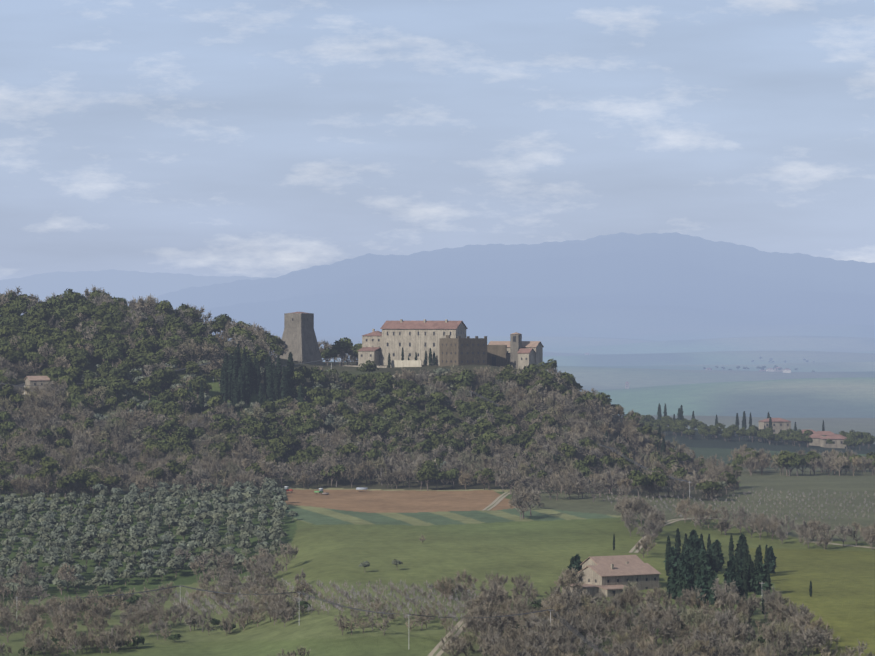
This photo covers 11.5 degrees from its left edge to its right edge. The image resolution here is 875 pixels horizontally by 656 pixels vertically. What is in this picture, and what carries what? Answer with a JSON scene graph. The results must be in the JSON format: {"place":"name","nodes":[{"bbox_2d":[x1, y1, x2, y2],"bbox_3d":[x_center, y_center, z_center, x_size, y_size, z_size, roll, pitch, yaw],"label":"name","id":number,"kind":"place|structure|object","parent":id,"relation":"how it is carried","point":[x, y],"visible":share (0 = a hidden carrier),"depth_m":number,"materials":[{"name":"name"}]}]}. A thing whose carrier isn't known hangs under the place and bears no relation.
{"place":"outdoors","nodes":[
{"label":"outdoors","id":0,"kind":"place"},
{"bbox_2d":[21,585,609,655],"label":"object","id":1,"kind":"object","parent":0,"point":[550,610],"depth_m":1497.79,"materials":[{"name":"wood"}]},
{"bbox_2d":[0,232,874,655],"bbox_3d":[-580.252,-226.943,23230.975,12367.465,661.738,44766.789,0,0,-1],"label":"terrain","id":2,"kind":"structure","parent":0,"point":[654,320],"depth_m":4717.18,"materials":[{"name":"green plant"}]},
{"bbox_2d":[14,383,32,405],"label":"gravel road","id":3,"kind":"structure","parent":2,"relation":"on","point":[22,387],"depth_m":2088.76,"materials":[{"name":"beige gravel"}]},
{"bbox_2d":[0,477,297,596],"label":"olive grove","id":4,"kind":"object","parent":2,"relation":"on","point":[236,496],"visible":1,"depth_m":1810.17,"materials":[{"name":"green plant"}]},
{"bbox_2d":[0,358,331,402],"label":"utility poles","id":5,"kind":"object","parent":2,"relation":"on","point":[178,370],"visible":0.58,"depth_m":2100.98,"materials":[{"name":"wood"}]},
{"bbox_2d":[284,486,292,492],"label":"tractor","id":6,"kind":"object","parent":2,"relation":"on","point":[290,489],"visible":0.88,"depth_m":1954.19,"materials":[{"name":"metal"}]},
{"bbox_2d":[279,312,322,364],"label":"castle tower","id":7,"kind":"structure","parent":2,"relation":"on","point":[299,340],"depth_m":2187.63,"materials":[{"name":"stone"}]},
{"bbox_2d":[314,488,328,493],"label":"tractor","id":8,"kind":"object","parent":2,"relation":"on","point":[320,491],"visible":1,"depth_m":1954.17,"materials":[{"name":"metal"}]},
{"bbox_2d":[356,487,368,489],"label":"vehicle","id":9,"kind":"object","parent":2,"relation":"on","point":[361,488],"visible":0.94,"depth_m":1970.47,"materials":[{"name":"metal"}]},
{"bbox_2d":[0,285,742,500],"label":"hill forest trees","id":10,"kind":"object","parent":2,"relation":"on","point":[114,328],"visible":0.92,"depth_m":2068.66,"materials":[{"name":"green plant"}]},
{"bbox_2d":[24,353,846,448],"bbox_3d":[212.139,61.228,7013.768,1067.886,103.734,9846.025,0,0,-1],"label":"houses","id":11,"kind":"structure","parent":2,"relation":"on","point":[819,438],"depth_m":2545.76,"materials":[{"name":"stone"}]},
{"bbox_2d":[0,337,874,655],"bbox_3d":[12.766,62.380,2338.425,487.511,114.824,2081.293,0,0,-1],"label":"trees","id":12,"kind":"object","parent":2,"relation":"on","point":[692,565],"visible":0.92,"depth_m":1565.94,"materials":[{"name":"green plant"}]},
{"bbox_2d":[342,319,543,370],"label":"castle","id":13,"kind":"structure","parent":2,"relation":"on","point":[447,342],"depth_m":2200.53,"materials":[{"name":"stone"}]},
{"bbox_2d":[483,492,509,509],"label":"dirt track","id":14,"kind":"structure","parent":2,"relation":"on","point":[498,501],"depth_m":1908.40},
{"bbox_2d":[562,555,660,596],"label":"farmhouse","id":15,"kind":"object","parent":2,"relation":"on","point":[611,575],"visible":0.67,"depth_m":1590.70,"materials":[{"name":"stone"}]},
{"bbox_2d":[629,517,717,552],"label":"dirt road","id":16,"kind":"structure","parent":2,"relation":"on","point":[632,550],"depth_m":1775.57,"materials":[{"name":"beige soil"}]},
{"bbox_2d":[625,357,874,449],"bbox_3d":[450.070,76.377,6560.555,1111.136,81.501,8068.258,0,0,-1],"label":"plain trees","id":17,"kind":"object","parent":2,"relation":"on","point":[679,423],"visible":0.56,"depth_m":2560.55,"materials":[{"name":"green plant"}]},
{"bbox_2d":[0,0,874,279],"label":"sky","id":18,"kind":"structure","parent":0,"point":[227,138],"materials":[{"name":"blue"}]},
{"bbox_2d":[428,612,468,655],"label":"gravel road","id":19,"kind":"structure","parent":0,"point":[440,652],"depth_m":1481.23,"materials":[{"name":"beige gravel"}]},
{"bbox_2d":[433,617,467,655],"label":"grass strip","id":20,"kind":"object","parent":19,"relation":"on","point":[437,651],"visible":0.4,"depth_m":1473.88,"materials":[{"name":"green plant"}]},
{"bbox_2d":[470,391,691,497],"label":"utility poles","id":21,"kind":"object","parent":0,"point":[600,445],"depth_m":2036.55,"materials":[{"name":"wood"}]},
{"bbox_2d":[811,541,874,548],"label":"gravel road","id":22,"kind":"structure","parent":0,"point":[845,544],"depth_m":1761.20,"materials":[{"name":"beige gravel"}]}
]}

